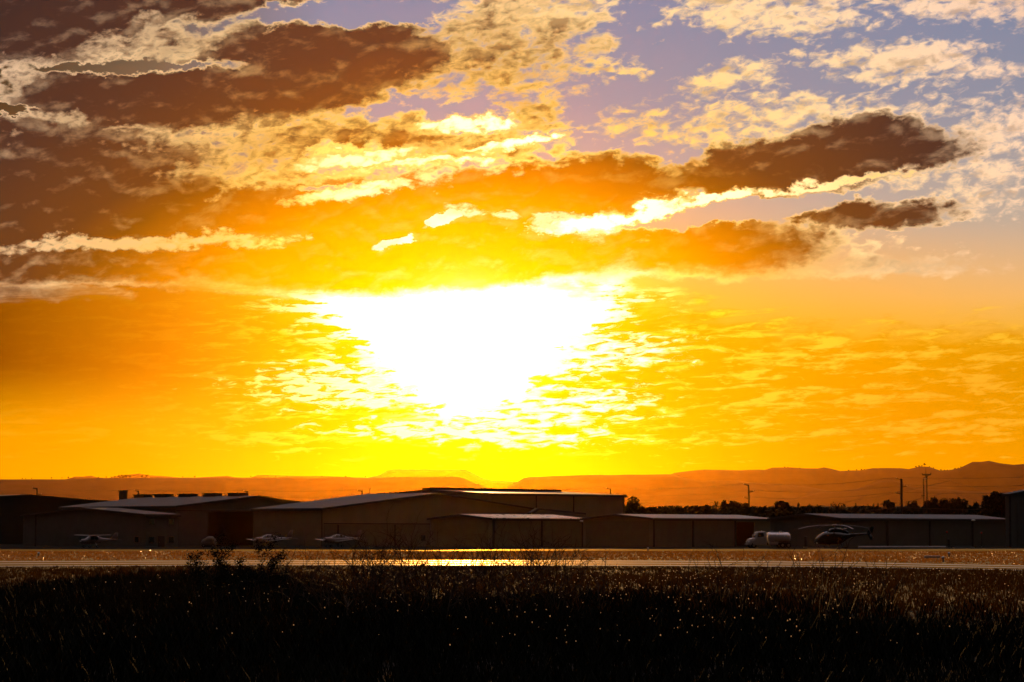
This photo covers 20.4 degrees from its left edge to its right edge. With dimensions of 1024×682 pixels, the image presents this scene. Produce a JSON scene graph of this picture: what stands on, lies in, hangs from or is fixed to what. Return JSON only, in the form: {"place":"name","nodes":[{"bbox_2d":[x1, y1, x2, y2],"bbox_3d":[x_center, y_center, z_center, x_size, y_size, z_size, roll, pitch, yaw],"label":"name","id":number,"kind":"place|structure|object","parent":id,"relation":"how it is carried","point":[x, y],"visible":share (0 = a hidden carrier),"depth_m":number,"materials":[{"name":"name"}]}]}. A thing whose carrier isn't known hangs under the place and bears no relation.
{"place":"outdoors","nodes":[
{"label":"outdoors","id":0,"kind":"place"},
{"bbox_2d":[69,474,337,478],"bbox_3d":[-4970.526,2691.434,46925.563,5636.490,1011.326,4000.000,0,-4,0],"label":"hills","id":1,"kind":"structure","parent":0,"point":[152,476],"depth_m":46921.61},
{"bbox_2d":[0,476,486,501],"bbox_3d":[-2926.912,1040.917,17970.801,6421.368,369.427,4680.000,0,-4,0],"label":"hills","id":2,"kind":"structure","parent":0,"point":[302,489],"depth_m":17655.41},
{"bbox_2d":[368,469,516,488],"bbox_3d":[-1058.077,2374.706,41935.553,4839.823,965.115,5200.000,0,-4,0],"label":"hills","id":3,"kind":"structure","parent":0,"point":[471,477],"depth_m":41821.74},
{"bbox_2d":[0,550,1023,564],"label":"grass","id":4,"kind":"structure","parent":0,"point":[23,555],"depth_m":264.35,"materials":[{"name":"plant"}]},
{"bbox_2d":[0,551,1023,681],"bbox_3d":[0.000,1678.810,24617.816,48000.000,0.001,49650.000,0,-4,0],"label":"ground","id":5,"kind":"structure","parent":0,"point":[951,597],"depth_m":164.07,"materials":[{"name":"soil"}]},
{"bbox_2d":[184,546,223,612],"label":"leafy shrub","id":6,"kind":"object","parent":5,"relation":"on","point":[198,559],"visible":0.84,"depth_m":65.75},
{"bbox_2d":[187,524,244,616],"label":"leafy shrub","id":7,"kind":"object","parent":5,"relation":"on","point":[220,557],"visible":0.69,"depth_m":65.40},
{"bbox_2d":[183,550,251,612],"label":"leafy shrub","id":8,"kind":"object","parent":5,"relation":"on","point":[221,581],"visible":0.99,"depth_m":63.72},
{"bbox_2d":[240,537,286,614],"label":"leafy shrub","id":9,"kind":"object","parent":5,"relation":"on","point":[258,583],"visible":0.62,"depth_m":64.02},
{"bbox_2d":[238,542,289,618],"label":"leafy shrub","id":10,"kind":"object","parent":5,"relation":"on","point":[255,577],"visible":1,"depth_m":62.12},
{"bbox_2d":[252,532,291,611],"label":"leafy shrub","id":11,"kind":"object","parent":5,"relation":"on","point":[282,577],"visible":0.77,"depth_m":67.49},
{"bbox_2d":[267,544,327,607],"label":"dry shrub","id":12,"kind":"object","parent":5,"relation":"on","point":[291,594],"visible":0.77,"depth_m":69.70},
{"bbox_2d":[263,540,362,617],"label":"dry shrub","id":13,"kind":"object","parent":5,"relation":"on","point":[310,590],"visible":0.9,"depth_m":61.66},
{"bbox_2d":[299,533,340,610],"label":"dry shrub","id":14,"kind":"object","parent":5,"relation":"on","point":[310,575],"visible":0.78,"depth_m":67.80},
{"bbox_2d":[308,543,395,611],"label":"dry shrub","id":15,"kind":"object","parent":5,"relation":"on","point":[368,596],"visible":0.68,"depth_m":65.54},
{"bbox_2d":[315,506,396,614],"bbox_3d":[-3.546,5.025,64.017,2.047,2.698,1.721,0,-4,0],"label":"dry shrub","id":16,"kind":"object","parent":5,"relation":"on","point":[370,578],"visible":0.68,"depth_m":63.95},
{"bbox_2d":[341,530,393,605],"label":"dry shrub","id":17,"kind":"object","parent":5,"relation":"on","point":[368,569],"visible":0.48,"depth_m":75.42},
{"bbox_2d":[309,532,430,626],"bbox_3d":[-2.949,4.756,55.832,1.768,2.116,2.701,4,-5,-43],"label":"dry shrub","id":18,"kind":"object","parent":5,"relation":"on","point":[375,588],"visible":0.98,"depth_m":55.71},
{"bbox_2d":[320,544,424,624],"bbox_3d":[-2.705,5.024,57.684,2.055,1.838,2.563,-1,-4,12],"label":"dry shrub","id":19,"kind":"object","parent":5,"relation":"on","point":[357,588],"visible":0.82,"depth_m":57.67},
{"bbox_2d":[343,526,410,607],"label":"dry shrub","id":20,"kind":"object","parent":5,"relation":"on","point":[374,559],"visible":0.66,"depth_m":71.77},
{"bbox_2d":[373,528,420,610],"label":"dry shrub","id":21,"kind":"object","parent":5,"relation":"on","point":[398,572],"visible":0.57,"depth_m":69.49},
{"bbox_2d":[370,532,425,596],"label":"dry shrub","id":22,"kind":"object","parent":5,"relation":"on","point":[397,566],"visible":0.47,"depth_m":79.83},
{"bbox_2d":[368,534,445,601],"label":"dry shrub","id":23,"kind":"object","parent":5,"relation":"on","point":[410,584],"visible":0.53,"depth_m":75.63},
{"bbox_2d":[383,541,447,603],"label":"dry shrub","id":24,"kind":"object","parent":5,"relation":"on","point":[423,574],"visible":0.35,"depth_m":77.81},
{"bbox_2d":[365,523,488,618],"bbox_3d":[-1.831,4.944,59.636,2.575,2.261,2.418,-2,-5,32],"label":"dry shrub","id":25,"kind":"object","parent":5,"relation":"on","point":[406,568],"visible":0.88,"depth_m":59.60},
{"bbox_2d":[398,521,492,605],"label":"dry shrub","id":26,"kind":"object","parent":5,"relation":"on","point":[440,571],"visible":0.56,"depth_m":69.85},
{"bbox_2d":[370,510,525,621],"bbox_3d":[-1.297,4.653,57.555,2.825,2.559,2.556,1,-4,-20],"label":"dry shrub","id":27,"kind":"object","parent":5,"relation":"on","point":[423,585],"visible":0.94,"depth_m":57.49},
{"bbox_2d":[427,536,481,604],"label":"dry shrub","id":28,"kind":"object","parent":5,"relation":"on","point":[459,570],"visible":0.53,"depth_m":71.31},
{"bbox_2d":[422,540,492,600],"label":"dry shrub","id":29,"kind":"object","parent":5,"relation":"on","point":[461,566],"visible":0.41,"depth_m":79.56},
{"bbox_2d":[425,541,494,611],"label":"dry shrub","id":30,"kind":"object","parent":5,"relation":"on","point":[447,600],"visible":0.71,"depth_m":65.73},
{"bbox_2d":[416,522,534,621],"bbox_3d":[-1.155,4.912,59.873,2.710,2.360,2.179,-3,-5,41],"label":"dry shrub","id":31,"kind":"object","parent":5,"relation":"on","point":[464,594],"visible":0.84,"depth_m":59.64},
{"bbox_2d":[439,517,526,602],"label":"dry shrub","id":32,"kind":"object","parent":5,"relation":"on","point":[488,563],"visible":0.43,"depth_m":77.66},
{"bbox_2d":[457,521,534,607],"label":"dry shrub","id":33,"kind":"object","parent":5,"relation":"on","point":[500,570],"visible":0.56,"depth_m":73.84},
{"bbox_2d":[434,523,566,621],"bbox_3d":[-0.289,4.845,58.131,3.158,2.252,1.671,-1,-4,17],"label":"dry shrub","id":34,"kind":"object","parent":5,"relation":"on","point":[525,594],"visible":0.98,"depth_m":57.92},
{"bbox_2d":[460,530,541,611],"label":"dry shrub","id":35,"kind":"object","parent":5,"relation":"on","point":[489,571],"visible":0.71,"depth_m":67.81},
{"bbox_2d":[0,563,1023,681],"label":"weeds","id":36,"kind":"object","parent":5,"relation":"on","point":[36,649],"visible":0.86,"depth_m":47.55,"materials":[{"name":"plant"}]},
{"bbox_2d":[26,562,1008,644],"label":"seed heads","id":37,"kind":"object","parent":36,"relation":"on","point":[611,592],"visible":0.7,"depth_m":74.53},
{"bbox_2d":[0,565,1023,631],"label":"grass","id":38,"kind":"structure","parent":5,"relation":"on","point":[967,577],"depth_m":112.64,"materials":[{"name":"plant"}]},
{"bbox_2d":[0,560,1023,569],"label":"runway","id":39,"kind":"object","parent":5,"relation":"on","point":[598,563],"visible":0.5,"depth_m":196.33,"materials":[{"name":"asphalt"}]},
{"bbox_2d":[0,560,1011,565],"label":"runway line","id":40,"kind":"object","parent":39,"relation":"on","point":[503,560],"visible":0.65,"depth_m":210.36,"materials":[{"name":"paint"}]},
{"bbox_2d":[31,562,1011,567],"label":"runway line","id":41,"kind":"object","parent":39,"relation":"on","point":[504,562],"visible":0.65,"depth_m":195.73,"materials":[{"name":"paint"}]},
{"bbox_2d":[78,564,1003,569],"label":"runway line","id":42,"kind":"object","parent":39,"relation":"on","point":[647,565],"visible":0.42,"depth_m":183.00,"materials":[{"name":"paint"}]},
{"bbox_2d":[478,534,569,613],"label":"dry shrub","id":43,"kind":"object","parent":5,"relation":"on","point":[527,571],"visible":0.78,"depth_m":65.78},
{"bbox_2d":[478,527,570,595],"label":"dry shrub","id":44,"kind":"object","parent":5,"relation":"on","point":[530,564],"visible":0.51,"depth_m":79.60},
{"bbox_2d":[518,529,572,601],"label":"dry shrub","id":45,"kind":"object","parent":5,"relation":"on","point":[550,563],"visible":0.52,"depth_m":75.38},
{"bbox_2d":[501,537,596,606],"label":"dry shrub","id":46,"kind":"object","parent":5,"relation":"on","point":[548,575],"visible":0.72,"depth_m":69.78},
{"bbox_2d":[505,518,594,618],"bbox_3d":[0.959,5.159,64.056,2.553,2.429,1.689,-3,-5,37],"label":"dry shrub","id":47,"kind":"object","parent":5,"relation":"on","point":[544,597],"visible":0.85,"depth_m":63.82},
{"bbox_2d":[536,545,593,616],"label":"dry shrub","id":48,"kind":"object","parent":5,"relation":"on","point":[567,582],"visible":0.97,"depth_m":59.62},
{"bbox_2d":[533,546,597,611],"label":"dry shrub","id":49,"kind":"object","parent":5,"relation":"on","point":[564,580],"visible":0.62,"depth_m":69.68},
{"bbox_2d":[567,544,616,611],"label":"dry shrub","id":50,"kind":"object","parent":5,"relation":"on","point":[598,585],"visible":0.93,"depth_m":65.92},
{"bbox_2d":[672,546,752,610],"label":"dry shrub","id":51,"kind":"object","parent":5,"relation":"on","point":[682,574],"visible":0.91,"depth_m":69.85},
{"bbox_2d":[701,541,743,610],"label":"dry shrub","id":52,"kind":"object","parent":5,"relation":"on","point":[721,566],"visible":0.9,"depth_m":71.80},
{"bbox_2d":[702,552,774,612],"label":"dry shrub","id":53,"kind":"object","parent":5,"relation":"on","point":[742,603],"visible":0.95,"depth_m":67.82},
{"bbox_2d":[733,550,805,606],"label":"dry shrub","id":54,"kind":"object","parent":5,"relation":"on","point":[751,584],"visible":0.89,"depth_m":71.90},
{"bbox_2d":[777,539,827,616],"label":"dry shrub","id":55,"kind":"object","parent":5,"relation":"on","point":[811,604],"visible":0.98,"depth_m":69.82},
{"bbox_2d":[795,530,871,615],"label":"dry shrub","id":56,"kind":"object","parent":5,"relation":"on","point":[834,590],"visible":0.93,"depth_m":67.74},
{"bbox_2d":[794,539,875,622],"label":"dry shrub","id":57,"kind":"object","parent":5,"relation":"on","point":[832,587],"visible":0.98,"depth_m":59.97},
{"bbox_2d":[868,561,888,611],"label":"dry shrub","id":58,"kind":"object","parent":5,"relation":"on","point":[876,607],"visible":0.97,"depth_m":69.75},
{"bbox_2d":[864,552,915,608],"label":"dry shrub","id":59,"kind":"object","parent":5,"relation":"on","point":[885,583],"visible":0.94,"depth_m":73.96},
{"bbox_2d":[0,544,1023,548],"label":"apron","id":60,"kind":"object","parent":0,"point":[11,546],"visible":0.4,"depth_m":443.97,"materials":[{"name":"concrete"}]},
{"bbox_2d":[0,494,105,543],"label":"dark hangar","id":61,"kind":"structure","parent":60,"relation":"on","point":[13,508],"depth_m":589.86,"materials":[{"name":"brown"}]},
{"bbox_2d":[20,507,180,546],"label":"windowed hangar","id":62,"kind":"structure","parent":60,"relation":"on","point":[130,527],"depth_m":477.70,"materials":[{"name":"grey metal"}]},
{"bbox_2d":[158,536,164,546],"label":"door","id":63,"kind":"structure","parent":62,"relation":"in","point":[161,539],"depth_m":471.06,"materials":[{"name":"metal"}]},
{"bbox_2d":[80,533,121,547],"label":"airplane","id":64,"kind":"object","parent":60,"relation":"on","point":[93,539],"visible":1,"depth_m":434.92,"materials":[{"name":"beige paint"}]},
{"bbox_2d":[58,490,298,545],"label":"open hangar","id":65,"kind":"structure","parent":60,"relation":"on","point":[204,516],"depth_m":499.18,"materials":[{"name":"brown metal"}]},
{"bbox_2d":[178,512,207,545],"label":"hangar door","id":66,"kind":"structure","parent":65,"relation":"in","point":[192,526],"depth_m":487.44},
{"bbox_2d":[201,536,216,546],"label":"covered vehicle","id":67,"kind":"object","parent":60,"relation":"on","point":[208,541],"visible":0.84,"depth_m":450.07,"materials":[{"name":"fabric"}]},
{"bbox_2d":[247,530,292,546],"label":"light aircraft","id":68,"kind":"object","parent":60,"relation":"on","point":[269,536],"visible":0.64,"depth_m":445.66,"materials":[{"name":"beige paint"}]},
{"bbox_2d":[316,530,361,546],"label":"light aircraft","id":69,"kind":"object","parent":60,"relation":"on","point":[337,538],"visible":0.94,"depth_m":445.58,"materials":[{"name":"beige paint"}]},
{"bbox_2d":[250,493,533,546],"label":"hangar","id":70,"kind":"structure","parent":60,"relation":"on","point":[368,514],"depth_m":487.30,"materials":[{"name":"beige metal"}]},
{"bbox_2d":[324,525,337,545],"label":"hangar door","id":71,"kind":"structure","parent":70,"relation":"in","point":[329,530],"depth_m":478.01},
{"bbox_2d":[339,525,393,545],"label":"hangar door","id":72,"kind":"structure","parent":70,"relation":"in","point":[345,530],"depth_m":484.24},
{"bbox_2d":[396,525,429,545],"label":"hangar door","id":73,"kind":"structure","parent":70,"relation":"in","point":[408,531],"depth_m":491.38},
{"bbox_2d":[380,487,626,517],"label":"hangar","id":74,"kind":"structure","parent":60,"relation":"on","point":[592,504],"depth_m":559.38,"materials":[{"name":"beige metal"}]},
{"bbox_2d":[427,514,582,546],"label":"hangar row","id":75,"kind":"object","parent":60,"relation":"on","point":[451,529],"visible":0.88,"depth_m":475.40,"materials":[{"name":"beige metal"}]},
{"bbox_2d":[433,521,487,546],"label":"hangar door","id":76,"kind":"structure","parent":75,"relation":"in","point":[450,532],"depth_m":474.29,"materials":[{"name":"metal"}]},
{"bbox_2d":[495,521,539,546],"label":"hangar door","id":77,"kind":"structure","parent":75,"relation":"in","point":[512,527],"depth_m":472.67,"materials":[{"name":"metal"}]},
{"bbox_2d":[543,521,581,545],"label":"hangar door","id":78,"kind":"structure","parent":75,"relation":"in","point":[558,528],"depth_m":480.59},
{"bbox_2d":[527,508,585,517],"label":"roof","id":79,"kind":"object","parent":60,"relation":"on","point":[541,511],"visible":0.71,"depth_m":509.32,"materials":[{"name":"beige metal"}]},
{"bbox_2d":[626,495,646,512],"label":"tree","id":80,"kind":"object","parent":60,"relation":"on","point":[635,502],"visible":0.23,"depth_m":699.11,"materials":[{"name":"green plant"}]},
{"bbox_2d":[580,514,770,546],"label":"hangar row","id":81,"kind":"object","parent":60,"relation":"on","point":[652,530],"visible":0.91,"depth_m":474.35,"materials":[{"name":"beige metal"}]},
{"bbox_2d":[586,521,648,546],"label":"hangar door","id":82,"kind":"structure","parent":81,"relation":"in","point":[600,533],"depth_m":472.33,"materials":[{"name":"metal"}]},
{"bbox_2d":[655,521,691,546],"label":"hangar door","id":83,"kind":"structure","parent":81,"relation":"in","point":[667,533],"depth_m":470.43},
{"bbox_2d":[694,521,733,545],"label":"hangar door","id":84,"kind":"structure","parent":81,"relation":"in","point":[706,533],"depth_m":477.55,"materials":[{"name":"metal"}]},
{"bbox_2d":[743,483,753,507],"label":"utility pole","id":85,"kind":"object","parent":60,"relation":"on","point":[748,498],"visible":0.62,"depth_m":706.90,"materials":[{"name":"brown wood"}]},
{"bbox_2d":[37,477,1013,490],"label":"power wire","id":86,"kind":"object","parent":85,"relation":"attached to","point":[567,489],"visible":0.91,"depth_m":735.13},
{"bbox_2d":[658,492,989,501],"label":"power wire","id":87,"kind":"object","parent":85,"relation":"attached to","point":[862,495],"visible":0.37,"depth_m":651.11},
{"bbox_2d":[744,531,790,547],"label":"tanker truck","id":88,"kind":"object","parent":60,"relation":"on","point":[779,539],"visible":0.95,"depth_m":423.21,"materials":[{"name":"white paint"}]},
{"bbox_2d":[774,501,785,510],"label":"tree","id":89,"kind":"object","parent":60,"relation":"on","point":[779,504],"visible":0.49,"depth_m":688.41,"materials":[{"name":"green plant"}]},
{"bbox_2d":[799,524,873,547],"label":"helicopter","id":90,"kind":"object","parent":60,"relation":"on","point":[834,535],"visible":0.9,"depth_m":422.43,"materials":[{"name":"black paint"}]},
{"bbox_2d":[767,513,1005,546],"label":"hangar row","id":91,"kind":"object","parent":60,"relation":"on","point":[912,530],"visible":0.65,"depth_m":476.60,"materials":[{"name":"grey metal"}]},
{"bbox_2d":[774,522,836,546],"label":"hangar door","id":92,"kind":"structure","parent":91,"relation":"in","point":[797,535],"depth_m":470.37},
{"bbox_2d":[843,521,885,546],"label":"hangar door","id":93,"kind":"structure","parent":91,"relation":"in","point":[879,531],"depth_m":469.45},
{"bbox_2d":[889,521,928,545],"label":"hangar door","id":94,"kind":"structure","parent":91,"relation":"in","point":[901,533],"depth_m":477.72,"materials":[{"name":"metal"}]},
{"bbox_2d":[931,521,970,545],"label":"hangar door","id":95,"kind":"structure","parent":91,"relation":"in","point":[959,532],"depth_m":486.13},
{"bbox_2d":[974,521,1005,545],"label":"hangar door","id":96,"kind":"structure","parent":91,"relation":"in","point":[993,532],"depth_m":494.03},
{"bbox_2d":[858,546,945,547],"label":"barrier wall","id":97,"kind":"structure","parent":60,"relation":"on","point":[901,546],"depth_m":434.63,"materials":[{"name":"concrete"}]},
{"bbox_2d":[896,478,907,513],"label":"utility pole","id":98,"kind":"object","parent":60,"relation":"on","point":[901,488],"visible":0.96,"depth_m":630.98,"materials":[{"name":"brown wood"}]},
{"bbox_2d":[921,473,930,513],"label":"lattice mast","id":99,"kind":"object","parent":60,"relation":"on","point":[923,495],"visible":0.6,"depth_m":599.13,"materials":[{"name":"metal"}]},
{"bbox_2d":[924,497,938,512],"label":"tree","id":100,"kind":"object","parent":60,"relation":"on","point":[934,503],"visible":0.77,"depth_m":648.64,"materials":[{"name":"green plant"}]},
{"bbox_2d":[936,498,958,514],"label":"tree","id":101,"kind":"object","parent":60,"relation":"on","point":[945,506],"visible":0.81,"depth_m":638.11,"materials":[{"name":"green plant"}]},
{"bbox_2d":[954,497,968,514],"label":"tree","id":102,"kind":"object","parent":60,"relation":"on","point":[962,503],"visible":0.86,"depth_m":643.54,"materials":[{"name":"green plant"}]},
{"bbox_2d":[980,495,992,515],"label":"tree","id":103,"kind":"object","parent":60,"relation":"on","point":[986,503],"visible":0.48,"depth_m":607.95,"materials":[{"name":"green plant"}]},
{"bbox_2d":[988,491,1004,517],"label":"tree","id":104,"kind":"object","parent":60,"relation":"on","point":[997,498],"visible":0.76,"depth_m":598.50,"materials":[{"name":"green plant"}]},
{"bbox_2d":[1002,490,1023,546],"bbox_3d":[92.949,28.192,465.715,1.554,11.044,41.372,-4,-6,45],"label":"end hangar","id":105,"kind":"structure","parent":60,"relation":"on","point":[1014,517],"depth_m":452.14,"materials":[{"name":"grey metal"}]},
{"bbox_2d":[1017,499,1023,546],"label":"hangar door","id":106,"kind":"structure","parent":105,"relation":"in","point":[1020,502],"depth_m":453.13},
{"bbox_2d":[0,549,1023,550],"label":"taxiway","id":107,"kind":"structure","parent":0,"point":[529,549],"depth_m":382.63,"materials":[{"name":"asphalt"}]},
{"bbox_2d":[0,0,1023,481],"label":"sky","id":108,"kind":"structure","parent":0,"point":[494,240],"materials":[{"name":"orange"}]},
{"bbox_2d":[506,474,827,508],"bbox_3d":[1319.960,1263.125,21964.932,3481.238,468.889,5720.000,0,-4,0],"label":"hills","id":109,"kind":"structure","parent":0,"point":[643,489],"depth_m":21622.40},
{"bbox_2d":[674,506,980,511],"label":"terrain","id":110,"kind":"structure","parent":0,"point":[846,507],"depth_m":757.21,"materials":[{"name":"soil"}]},
{"bbox_2d":[625,505,1004,517],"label":"distant wood","id":111,"kind":"object","parent":110,"relation":"on","point":[768,512],"visible":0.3,"depth_m":650.21,"materials":[{"name":"green plant"}]},
{"bbox_2d":[673,461,1023,491],"bbox_3d":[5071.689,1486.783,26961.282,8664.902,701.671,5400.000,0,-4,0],"label":"hills","id":112,"kind":"structure","parent":0,"point":[989,476],"depth_m":26645.48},
{"bbox_2d":[784,480,1007,506],"bbox_3d":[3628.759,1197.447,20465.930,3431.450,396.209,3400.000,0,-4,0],"label":"hills","id":113,"kind":"structure","parent":0,"point":[826,497],"depth_m":20280.84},
{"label":"utility pole","id":114,"kind":"object","parent":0,"visible":0},
{"bbox_2d":[42,485,1023,496],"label":"power wire","id":115,"kind":"object","parent":114,"relation":"attached to","point":[668,495],"visible":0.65,"depth_m":716.77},
{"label":"utility pole","id":116,"kind":"object","parent":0,"visible":0},
{"bbox_2d":[849,507,1004,511],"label":"power wire","id":117,"kind":"object","parent":116,"relation":"attached to","point":[953,509],"visible":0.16,"depth_m":610.39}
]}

